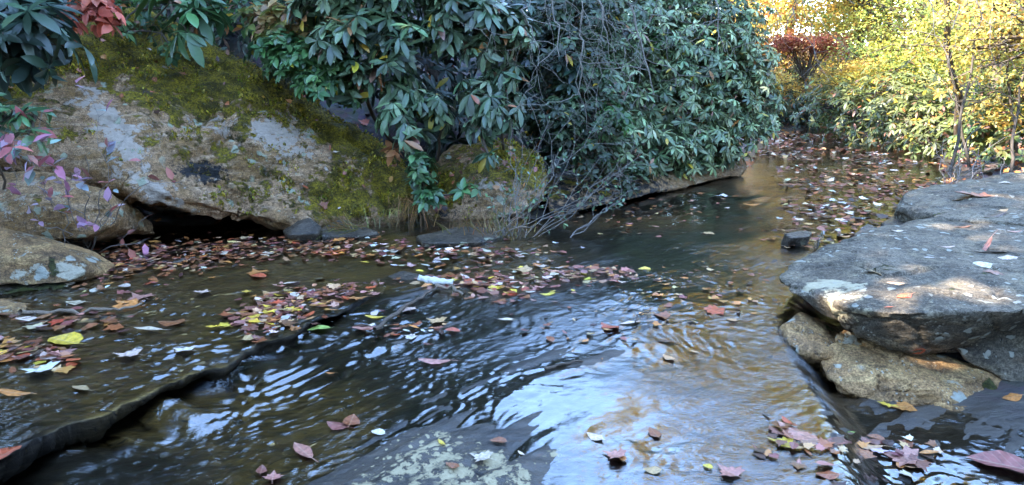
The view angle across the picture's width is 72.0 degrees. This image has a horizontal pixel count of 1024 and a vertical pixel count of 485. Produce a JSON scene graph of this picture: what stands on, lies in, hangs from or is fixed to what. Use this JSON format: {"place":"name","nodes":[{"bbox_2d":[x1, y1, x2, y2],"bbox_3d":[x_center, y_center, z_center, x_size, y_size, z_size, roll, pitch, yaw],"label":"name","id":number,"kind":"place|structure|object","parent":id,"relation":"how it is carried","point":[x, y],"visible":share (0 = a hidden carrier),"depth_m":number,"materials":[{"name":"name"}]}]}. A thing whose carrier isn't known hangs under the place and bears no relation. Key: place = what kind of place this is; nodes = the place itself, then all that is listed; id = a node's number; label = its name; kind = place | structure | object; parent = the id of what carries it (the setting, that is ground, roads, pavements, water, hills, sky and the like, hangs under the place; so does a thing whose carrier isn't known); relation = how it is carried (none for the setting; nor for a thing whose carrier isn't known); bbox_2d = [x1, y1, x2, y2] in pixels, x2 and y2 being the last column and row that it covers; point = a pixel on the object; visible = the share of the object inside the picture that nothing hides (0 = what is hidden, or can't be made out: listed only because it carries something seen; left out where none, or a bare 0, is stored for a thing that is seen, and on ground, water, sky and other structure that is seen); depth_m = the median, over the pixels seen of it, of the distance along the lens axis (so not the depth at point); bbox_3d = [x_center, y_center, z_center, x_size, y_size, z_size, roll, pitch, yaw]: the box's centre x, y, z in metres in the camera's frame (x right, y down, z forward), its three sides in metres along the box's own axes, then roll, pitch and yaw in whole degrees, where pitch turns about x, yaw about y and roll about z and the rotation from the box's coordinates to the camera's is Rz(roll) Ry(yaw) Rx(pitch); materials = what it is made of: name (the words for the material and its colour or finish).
{"place":"outdoors","nodes":[
{"label":"outdoors","id":0,"kind":"place"},
{"bbox_2d":[0,0,1023,484],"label":"ground","id":1,"kind":"structure","parent":0,"point":[536,412],"depth_m":2.97,"materials":[{"name":"soil"}]},
{"bbox_2d":[0,445,21,458],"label":"fallen leaf","id":2,"kind":"object","parent":1,"relation":"on","point":[4,452],"visible":1,"depth_m":2.31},
{"bbox_2d":[0,298,35,319],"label":"stone","id":3,"kind":"object","parent":1,"relation":"on","point":[9,305],"visible":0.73,"depth_m":3.76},
{"bbox_2d":[0,92,56,189],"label":"rhododendron","id":4,"kind":"object","parent":1,"relation":"on","point":[13,119],"visible":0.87,"depth_m":4.08,"materials":[{"name":"green plant"}]},
{"bbox_2d":[0,103,65,185],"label":"pink branch","id":5,"kind":"object","parent":4,"relation":"attached to","point":[7,141],"visible":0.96,"depth_m":3.97,"materials":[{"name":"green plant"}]},
{"bbox_2d":[0,282,76,297],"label":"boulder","id":6,"kind":"object","parent":1,"relation":"on","point":[19,289],"visible":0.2,"depth_m":4.10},
{"bbox_2d":[0,0,98,100],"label":"rhododendron","id":7,"kind":"object","parent":1,"relation":"on","point":[35,35],"visible":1,"depth_m":4.59,"materials":[{"name":"green plant"}]},
{"bbox_2d":[0,227,115,285],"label":"boulder","id":8,"kind":"object","parent":1,"relation":"on","point":[26,259],"visible":0.98,"depth_m":4.21,"materials":[{"name":"stone"}]},
{"bbox_2d":[4,76,178,259],"bbox_3d":[-2.562,-0.416,4.446,0.968,1.237,0.898,0,13,0],"label":"sapling","id":9,"kind":"object","parent":1,"relation":"on","point":[107,196],"visible":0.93,"depth_m":4.47,"materials":[{"name":"purple plant"}]},
{"bbox_2d":[60,0,125,41],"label":"azalea","id":10,"kind":"object","parent":1,"relation":"on","point":[99,13],"visible":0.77,"depth_m":5.56,"materials":[{"name":"red plant"}]},
{"bbox_2d":[135,0,230,67],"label":"rhododendron","id":11,"kind":"object","parent":1,"relation":"on","point":[196,19],"visible":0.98,"depth_m":5.79,"materials":[{"name":"green plant"}]},
{"bbox_2d":[113,0,284,66],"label":"laurel","id":12,"kind":"object","parent":1,"relation":"on","point":[144,19],"visible":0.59,"depth_m":6.22,"materials":[{"name":"green plant"}]},
{"bbox_2d":[0,7,416,230],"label":"mossy boulder","id":13,"kind":"object","parent":1,"relation":"on","point":[264,156],"visible":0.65,"depth_m":5.77,"materials":[{"name":"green stone"}]},
{"bbox_2d":[358,215,399,231],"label":"grass tuft","id":14,"kind":"object","parent":13,"relation":"on","point":[374,221],"visible":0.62,"depth_m":5.80,"materials":[{"name":"brown plant"}]},
{"bbox_2d":[379,140,403,165],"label":"fallen leaf","id":15,"kind":"object","parent":13,"relation":"on","point":[389,152],"visible":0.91,"depth_m":5.98,"materials":[{"name":"brown plant"}]},
{"bbox_2d":[232,0,321,57],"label":"azalea","id":16,"kind":"object","parent":1,"relation":"on","point":[275,17],"visible":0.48,"depth_m":6.06,"materials":[{"name":"green plant"}]},
{"bbox_2d":[283,218,321,243],"bbox_3d":[-1.596,-0.076,5.366,0.302,0.198,0.243,0,13,0],"label":"stone","id":17,"kind":"object","parent":1,"relation":"on","point":[303,230],"visible":0.82,"depth_m":5.30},
{"bbox_2d":[6,0,605,173],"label":"rhododendron","id":18,"kind":"object","parent":1,"relation":"on","point":[434,80],"visible":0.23,"depth_m":7.09,"materials":[{"name":"green plant"}]},
{"bbox_2d":[243,27,372,114],"bbox_3d":[-1.912,-1.352,6.371,0.950,1.162,1.767,-7,15,-26],"label":"laurel","id":19,"kind":"object","parent":1,"relation":"on","point":[312,80],"visible":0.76,"depth_m":5.84,"materials":[{"name":"green plant"}]},
{"bbox_2d":[314,203,370,238],"bbox_3d":[-1.314,-0.084,5.397,0.468,0.484,0.385,0,13,0],"label":"grass tuft","id":20,"kind":"object","parent":1,"relation":"on","point":[336,227],"visible":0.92,"depth_m":5.39,"materials":[{"name":"brown plant"}]},
{"bbox_2d":[321,219,378,241],"bbox_3d":[-1.281,-0.056,5.447,0.390,0.190,0.419,7,15,29],"label":"stone","id":21,"kind":"object","parent":1,"relation":"on","point":[359,233],"visible":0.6,"depth_m":5.39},
{"bbox_2d":[283,0,440,152],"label":"rhododendron","id":22,"kind":"object","parent":1,"relation":"on","point":[358,28],"visible":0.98,"depth_m":5.67,"materials":[{"name":"green plant"}]},
{"bbox_2d":[380,271,418,284],"bbox_3d":[-0.704,0.270,4.455,0.251,0.130,0.353,0,13,0],"label":"stone","id":23,"kind":"object","parent":1,"relation":"on","point":[404,275],"visible":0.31,"depth_m":4.43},
{"bbox_2d":[373,72,457,161],"bbox_3d":[-0.796,-0.943,6.316,0.674,1.151,1.492,0,13,0],"label":"rhododendron","id":24,"kind":"object","parent":1,"relation":"on","point":[403,103],"visible":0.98,"depth_m":5.79,"materials":[{"name":"green plant"}]},
{"bbox_2d":[378,194,452,235],"bbox_3d":[-0.786,-0.033,5.851,0.584,0.791,0.683,4,14,17],"label":"grass tuft","id":25,"kind":"object","parent":1,"relation":"on","point":[408,199],"visible":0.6,"depth_m":5.76,"materials":[{"name":"brown plant"}]},
{"bbox_2d":[402,149,482,214],"bbox_3d":[-0.724,-0.456,5.933,0.535,0.697,0.940,-12,17,-42],"label":"laurel","id":26,"kind":"object","parent":1,"relation":"on","point":[425,197],"visible":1,"depth_m":5.70,"materials":[{"name":"green plant"}]},
{"bbox_2d":[416,227,502,248],"bbox_3d":[-0.394,-0.007,5.404,0.671,0.155,0.471,-5,14,-20],"label":"stone","id":27,"kind":"object","parent":1,"relation":"on","point":[455,237],"visible":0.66,"depth_m":5.29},
{"bbox_2d":[414,0,542,142],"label":"rhododendron","id":28,"kind":"object","parent":1,"relation":"on","point":[449,29],"visible":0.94,"depth_m":5.67,"materials":[{"name":"green plant"}]},
{"bbox_2d":[434,211,526,230],"bbox_3d":[-0.257,-0.124,5.605,0.767,0.265,0.526,0,13,0],"label":"grass tuft","id":29,"kind":"object","parent":1,"relation":"on","point":[465,221],"visible":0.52,"depth_m":5.62,"materials":[{"name":"brown plant"}]},
{"bbox_2d":[470,450,494,461],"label":"fallen leaf","id":30,"kind":"object","parent":1,"relation":"on","point":[483,455],"visible":1,"depth_m":2.29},
{"bbox_2d":[417,137,548,221],"bbox_3d":[-0.267,-0.537,6.971,1.225,1.031,1.849,0,13,0],"label":"mossy boulder","id":31,"kind":"object","parent":1,"relation":"on","point":[469,169],"visible":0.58,"depth_m":6.34,"materials":[{"name":"green stone"}]},
{"bbox_2d":[429,206,537,246],"bbox_3d":[-0.175,-0.097,5.391,0.584,0.357,0.804,10,16,36],"label":"grass tuft","id":32,"kind":"object","parent":1,"relation":"on","point":[494,229],"visible":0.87,"depth_m":5.43,"materials":[{"name":"brown plant"}]},
{"bbox_2d":[453,60,529,173],"bbox_3d":[-0.164,-0.994,6.369,0.672,1.279,1.562,0,13,0],"label":"rhododendron","id":33,"kind":"object","parent":1,"relation":"on","point":[499,84],"visible":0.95,"depth_m":5.76,"materials":[{"name":"green plant"}]},
{"bbox_2d":[453,64,647,240],"bbox_3d":[0.324,-0.756,5.645,1.606,1.387,1.078,0,13,0],"label":"sapling","id":34,"kind":"object","parent":1,"relation":"on","point":[535,200],"visible":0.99,"depth_m":5.50,"materials":[{"name":"grey plant"}]},
{"bbox_2d":[503,0,649,197],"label":"laurel","id":35,"kind":"object","parent":1,"relation":"on","point":[591,7],"visible":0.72,"depth_m":6.87,"materials":[{"name":"green plant"}]},
{"bbox_2d":[523,0,653,73],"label":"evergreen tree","id":36,"kind":"object","parent":1,"relation":"on","point":[631,39],"visible":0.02,"depth_m":13.00,"materials":[{"name":"green plant"}]},
{"bbox_2d":[459,0,722,157],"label":"bare tree","id":37,"kind":"object","parent":1,"relation":"on","point":[601,18],"visible":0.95,"depth_m":5.77,"materials":[{"name":"grey plant"}]},
{"bbox_2d":[569,165,635,238],"bbox_3d":[0.729,-0.315,5.452,0.580,0.556,0.255,-10,16,-36],"label":"sapling","id":38,"kind":"object","parent":1,"relation":"on","point":[600,213],"visible":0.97,"depth_m":5.44,"materials":[{"name":"grey plant"}]},
{"bbox_2d":[589,33,661,151],"bbox_3d":[1.106,-1.383,7.530,0.738,1.708,1.656,5,14,22],"label":"laurel","id":39,"kind":"object","parent":1,"relation":"on","point":[626,124],"visible":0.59,"depth_m":6.92,"materials":[{"name":"green plant"}]},
{"bbox_2d":[543,157,746,216],"bbox_3d":[1.425,-0.831,8.342,4.358,0.353,1.448,-12,18,-43],"label":"bank rock","id":40,"kind":"object","parent":1,"relation":"on","point":[671,181],"visible":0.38,"depth_m":7.34,"materials":[{"name":"stone"}]},
{"bbox_2d":[571,0,787,184],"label":"rhododendron","id":41,"kind":"object","parent":1,"relation":"on","point":[724,117],"visible":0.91,"depth_m":8.14,"materials":[{"name":"green plant"}]},
{"bbox_2d":[650,0,882,123],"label":"bare tree","id":42,"kind":"object","parent":1,"relation":"on","point":[792,10],"visible":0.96,"depth_m":6.76,"materials":[{"name":"brown plant"}]},
{"bbox_2d":[716,0,855,93],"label":"yellow tree","id":43,"kind":"object","parent":1,"relation":"on","point":[784,61],"visible":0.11,"depth_m":21.53,"materials":[{"name":"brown plant"}]},
{"bbox_2d":[759,22,815,106],"bbox_3d":[6.542,-4.276,18.030,2.636,2.713,2.157,0,13,0],"label":"yellow tree","id":44,"kind":"object","parent":1,"relation":"on","point":[783,81],"visible":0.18,"depth_m":17.96,"materials":[{"name":"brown plant"}]},
{"bbox_2d":[762,23,855,124],"bbox_3d":[7.535,-4.271,18.111,2.554,2.605,1.883,-4,14,-17],"label":"red tree","id":45,"kind":"object","parent":1,"relation":"on","point":[798,46],"visible":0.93,"depth_m":17.72,"materials":[{"name":"brown plant"}]},
{"bbox_2d":[778,312,844,369],"bbox_3d":[1.479,0.483,3.463,0.407,0.248,0.610,0,13,0],"label":"stone","id":46,"kind":"object","parent":1,"relation":"on","point":[808,339],"visible":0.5,"depth_m":3.32,"materials":[{"name":"stone"}]},
{"bbox_2d":[739,65,884,129],"bbox_3d":[7.367,-3.792,18.370,4.202,1.758,4.996,0,13,0],"label":"rhododendron","id":47,"kind":"object","parent":1,"relation":"on","point":[793,104],"visible":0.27,"depth_m":17.59,"materials":[{"name":"green plant"}]},
{"bbox_2d":[715,0,922,95],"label":"yellow tree","id":48,"kind":"object","parent":1,"relation":"on","point":[848,5],"visible":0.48,"depth_m":18.60,"materials":[{"name":"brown plant"}]},
{"bbox_2d":[628,0,1023,116],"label":"wood","id":49,"kind":"object","parent":1,"relation":"on","point":[816,17],"visible":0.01,"depth_m":20.41,"materials":[{"name":"yellow plant"}]},
{"bbox_2d":[807,46,921,125],"bbox_3d":[8.048,-3.464,16.126,2.630,2.004,2.184,0,13,0],"label":"understory tree","id":50,"kind":"object","parent":1,"relation":"on","point":[847,69],"visible":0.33,"depth_m":16.00,"materials":[{"name":"yellow plant"}]},
{"bbox_2d":[869,0,899,62],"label":"slim tree","id":51,"kind":"object","parent":1,"relation":"on","point":[876,20],"visible":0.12,"depth_m":20.75,"materials":[{"name":"yellow plant"}]},
{"bbox_2d":[790,58,999,158],"bbox_3d":[6.765,-2.434,12.572,2.380,1.707,5.089,0,13,0],"label":"rhododendron","id":52,"kind":"object","parent":1,"relation":"on","point":[928,127],"visible":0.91,"depth_m":12.28,"materials":[{"name":"green plant"}]},
{"bbox_2d":[779,217,1023,381],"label":"ledge slab","id":53,"kind":"structure","parent":1,"relation":"on","point":[965,306],"depth_m":3.29,"materials":[{"name":"stone"}]},
{"bbox_2d":[854,224,876,235],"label":"stone","id":54,"kind":"object","parent":53,"relation":"on","point":[866,227],"visible":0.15,"depth_m":4.93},
{"bbox_2d":[880,216,903,226],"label":"stone","id":55,"kind":"object","parent":53,"relation":"on","point":[891,221],"visible":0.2,"depth_m":5.11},
{"bbox_2d":[973,261,991,267],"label":"fallen leaf","id":56,"kind":"object","parent":53,"relation":"on","point":[984,264],"visible":0.91,"depth_m":3.60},
{"bbox_2d":[891,401,916,410],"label":"fallen leaf","id":57,"kind":"object","parent":1,"relation":"on","point":[908,406],"visible":1,"depth_m":2.89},
{"bbox_2d":[829,0,982,87],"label":"yellow tree","id":58,"kind":"object","parent":1,"relation":"on","point":[899,7],"visible":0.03,"depth_m":22.70,"materials":[{"name":"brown plant"}]},
{"bbox_2d":[820,330,1001,411],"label":"lichened block","id":59,"kind":"structure","parent":1,"relation":"on","point":[855,366],"depth_m":3.06,"materials":[{"name":"stone"}]},
{"bbox_2d":[828,0,1023,131],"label":"yellow tree","id":60,"kind":"object","parent":1,"relation":"on","point":[900,50],"visible":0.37,"depth_m":14.39,"materials":[{"name":"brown plant"}]},
{"bbox_2d":[884,21,992,167],"bbox_3d":[5.675,-1.983,9.526,1.367,1.971,0.796,7,15,28],"label":"slim tree","id":61,"kind":"object","parent":1,"relation":"on","point":[962,135],"visible":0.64,"depth_m":9.22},
{"bbox_2d":[865,0,1022,135],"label":"bare tree","id":62,"kind":"object","parent":1,"relation":"on","point":[951,63],"visible":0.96,"depth_m":7.80,"materials":[{"name":"brown plant"}]},
{"bbox_2d":[877,0,1022,120],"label":"yellow tree","id":63,"kind":"object","parent":1,"relation":"on","point":[978,89],"visible":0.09,"depth_m":19.85,"materials":[{"name":"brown plant"}]},
{"bbox_2d":[886,0,1023,133],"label":"yellow tree","id":64,"kind":"object","parent":1,"relation":"on","point":[1016,37],"visible":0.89,"depth_m":8.45,"materials":[{"name":"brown plant"}]},
{"bbox_2d":[894,172,1023,225],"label":"ledge slab","id":65,"kind":"structure","parent":1,"relation":"on","point":[932,201],"depth_m":5.05,"materials":[{"name":"stone"}]},
{"bbox_2d":[955,191,998,196],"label":"fallen leaf","id":66,"kind":"object","parent":65,"relation":"on","point":[983,194],"visible":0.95,"depth_m":5.10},
{"bbox_2d":[918,0,1023,178],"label":"slim tree","id":67,"kind":"object","parent":1,"relation":"on","point":[968,87],"visible":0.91,"depth_m":8.43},
{"bbox_2d":[927,124,1023,184],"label":"dead shrub","id":68,"kind":"object","parent":1,"relation":"on","point":[955,180],"visible":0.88,"depth_m":7.29,"materials":[{"name":"brown plant"}]},
{"bbox_2d":[944,55,1023,170],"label":"rhododendron","id":69,"kind":"object","parent":1,"relation":"on","point":[981,139],"visible":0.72,"depth_m":9.17,"materials":[{"name":"green plant"}]},
{"bbox_2d":[949,5,1021,163],"bbox_3d":[5.963,-2.015,8.534,1.277,2.249,0.974,8,15,32],"label":"slim tree","id":70,"kind":"object","parent":1,"relation":"on","point":[1009,88],"visible":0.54,"depth_m":8.67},
{"bbox_2d":[961,52,1023,172],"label":"slim tree","id":71,"kind":"object","parent":1,"relation":"on","point":[1015,120],"visible":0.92,"depth_m":8.21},
{"bbox_2d":[988,0,1016,118],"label":"yellow tree","id":72,"kind":"object","parent":1,"relation":"on","point":[1001,65],"visible":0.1,"depth_m":12.12,"materials":[{"name":"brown plant"}]},
{"bbox_2d":[1003,393,1023,400],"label":"fallen leaf","id":73,"kind":"object","parent":1,"relation":"on","point":[1013,397],"visible":1,"depth_m":2.92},
{"bbox_2d":[0,119,1023,484],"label":"water","id":74,"kind":"structure","parent":0,"point":[764,157],"depth_m":5.68,"materials":[{"name":"liquid"}]},
{"bbox_2d":[0,389,40,395],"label":"fallen leaf","id":75,"kind":"object","parent":74,"relation":"on","point":[8,392],"visible":1,"depth_m":2.73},
{"bbox_2d":[22,361,59,372],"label":"fallen leaf","id":76,"kind":"object","parent":74,"relation":"on","point":[49,365],"visible":1,"depth_m":2.96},
{"bbox_2d":[48,332,83,343],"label":"fallen leaf","id":77,"kind":"object","parent":74,"relation":"on","point":[72,338],"visible":1,"depth_m":3.30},
{"bbox_2d":[0,170,154,243],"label":"boulder","id":78,"kind":"object","parent":74,"relation":"on","point":[14,215],"visible":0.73,"depth_m":4.80,"materials":[{"name":"stone"}]},
{"bbox_2d":[18,302,141,314],"bbox_3d":[-2.268,0.355,3.699,0.586,0.049,0.098,-4,14,-16],"label":"stick","id":79,"kind":"object","parent":74,"relation":"on","point":[38,312],"visible":0.98,"depth_m":3.68,"materials":[{"name":"brown wood"}]},
{"bbox_2d":[114,348,142,356],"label":"fallen leaf","id":80,"kind":"object","parent":74,"relation":"on","point":[135,351],"visible":1,"depth_m":3.13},
{"bbox_2d":[113,298,150,311],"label":"fallen leaf","id":81,"kind":"object","parent":74,"relation":"on","point":[132,302],"visible":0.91,"depth_m":3.85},
{"bbox_2d":[126,292,152,299],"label":"fallen leaf","id":82,"kind":"object","parent":74,"relation":"on","point":[137,296],"visible":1,"depth_m":3.97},
{"bbox_2d":[134,326,171,329],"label":"fallen leaf","id":83,"kind":"object","parent":74,"relation":"on","point":[150,328],"visible":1,"depth_m":3.46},
{"bbox_2d":[158,319,193,326],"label":"fallen leaf","id":84,"kind":"object","parent":74,"relation":"on","point":[166,323],"visible":1,"depth_m":3.56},
{"bbox_2d":[262,470,283,479],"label":"fallen leaf","id":85,"kind":"object","parent":74,"relation":"on","point":[273,475],"visible":1,"depth_m":2.34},
{"bbox_2d":[293,442,317,461],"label":"fallen leaf","id":86,"kind":"object","parent":74,"relation":"on","point":[303,450],"visible":1,"depth_m":2.47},
{"bbox_2d":[327,421,352,429],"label":"fallen leaf","id":87,"kind":"object","parent":74,"relation":"on","point":[335,425],"visible":0.94,"depth_m":2.61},
{"bbox_2d":[342,414,359,427],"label":"fallen leaf","id":88,"kind":"object","parent":74,"relation":"on","point":[352,419],"visible":1,"depth_m":2.63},
{"bbox_2d":[373,286,437,331],"bbox_3d":[-0.558,0.340,3.775,0.044,0.051,0.724,5,14,19],"label":"stick","id":89,"kind":"object","parent":74,"relation":"on","point":[389,317],"visible":1,"depth_m":3.67,"materials":[{"name":"wood"}]},
{"bbox_2d":[417,274,453,284],"bbox_3d":[-0.447,0.219,4.133,0.219,0.052,0.041,1,13,5],"label":"curled bark","id":90,"kind":"object","parent":74,"relation":"on","point":[434,280],"visible":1,"depth_m":4.12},
{"bbox_2d":[419,358,458,363],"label":"fallen leaf","id":91,"kind":"object","parent":74,"relation":"on","point":[433,361],"visible":1,"depth_m":3.10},
{"bbox_2d":[435,283,464,295],"bbox_3d":[-0.339,0.264,4.031,0.235,0.040,0.058,11,17,39],"label":"stick","id":92,"kind":"object","parent":74,"relation":"on","point":[449,287],"visible":1,"depth_m":4.05,"materials":[{"name":"grey wood"}]},
{"bbox_2d":[0,0,1023,484],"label":"leaf litter","id":93,"kind":"object","parent":74,"relation":"on","point":[836,442],"visible":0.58,"depth_m":4.75,"materials":[{"name":"plant"}]},
{"bbox_2d":[905,453,919,465],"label":"fallen leaf","id":94,"kind":"object","parent":93,"relation":"on","point":[912,457],"visible":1,"depth_m":2.49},
{"bbox_2d":[512,265,533,272],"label":"fallen leaf","id":95,"kind":"object","parent":74,"relation":"on","point":[525,268],"visible":1,"depth_m":4.56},
{"bbox_2d":[544,360,583,370],"bbox_3d":[0.225,0.509,2.949,0.205,0.029,0.030,-5,14,-21],"label":"stick","id":96,"kind":"object","parent":74,"relation":"on","point":[546,368],"visible":1,"depth_m":2.94,"materials":[{"name":"wood"}]},
{"bbox_2d":[587,432,604,439],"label":"fallen leaf","id":97,"kind":"object","parent":74,"relation":"on","point":[592,436],"visible":1,"depth_m":2.41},
{"bbox_2d":[601,448,629,458],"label":"fallen leaf","id":98,"kind":"object","parent":74,"relation":"on","point":[620,452],"visible":1,"depth_m":2.31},
{"bbox_2d":[644,466,661,473],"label":"fallen leaf","id":99,"kind":"object","parent":74,"relation":"on","point":[654,470],"visible":1,"depth_m":2.22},
{"bbox_2d":[648,427,661,436],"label":"fallen leaf","id":100,"kind":"object","parent":74,"relation":"on","point":[654,432],"visible":1,"depth_m":2.45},
{"bbox_2d":[698,305,726,314],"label":"fallen leaf","id":101,"kind":"object","parent":74,"relation":"on","point":[714,309],"visible":1,"depth_m":3.61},
{"bbox_2d":[717,463,745,480],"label":"fallen leaf","id":102,"kind":"object","parent":74,"relation":"on","point":[731,471],"visible":1,"depth_m":2.21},
{"bbox_2d":[767,436,793,447],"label":"fallen leaf","id":103,"kind":"object","parent":74,"relation":"on","point":[788,440],"visible":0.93,"depth_m":2.39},
{"bbox_2d":[781,230,811,247],"bbox_3d":[2.047,-0.017,5.040,0.294,0.125,0.157,-11,17,-39],"label":"stone","id":104,"kind":"object","parent":74,"relation":"on","point":[800,238],"visible":0.97,"depth_m":4.98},
{"bbox_2d":[778,421,818,439],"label":"fallen leaf","id":105,"kind":"object","parent":74,"relation":"on","point":[798,434],"visible":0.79,"depth_m":2.44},
{"bbox_2d":[816,470,839,479],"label":"fallen leaf","id":106,"kind":"object","parent":74,"relation":"on","point":[829,475],"visible":1,"depth_m":2.18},
{"bbox_2d":[857,448,876,459],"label":"fallen leaf","id":107,"kind":"object","parent":74,"relation":"on","point":[867,453],"visible":1,"depth_m":2.45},
{"bbox_2d":[883,445,923,466],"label":"fallen leaf","id":108,"kind":"object","parent":74,"relation":"on","point":[901,459],"visible":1,"depth_m":2.51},
{"bbox_2d":[967,450,1023,472],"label":"fallen leaf","id":109,"kind":"object","parent":74,"relation":"on","point":[1000,458],"visible":1,"depth_m":2.48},
{"bbox_2d":[720,1,994,49],"label":"sky","id":110,"kind":"structure","parent":0,"point":[779,1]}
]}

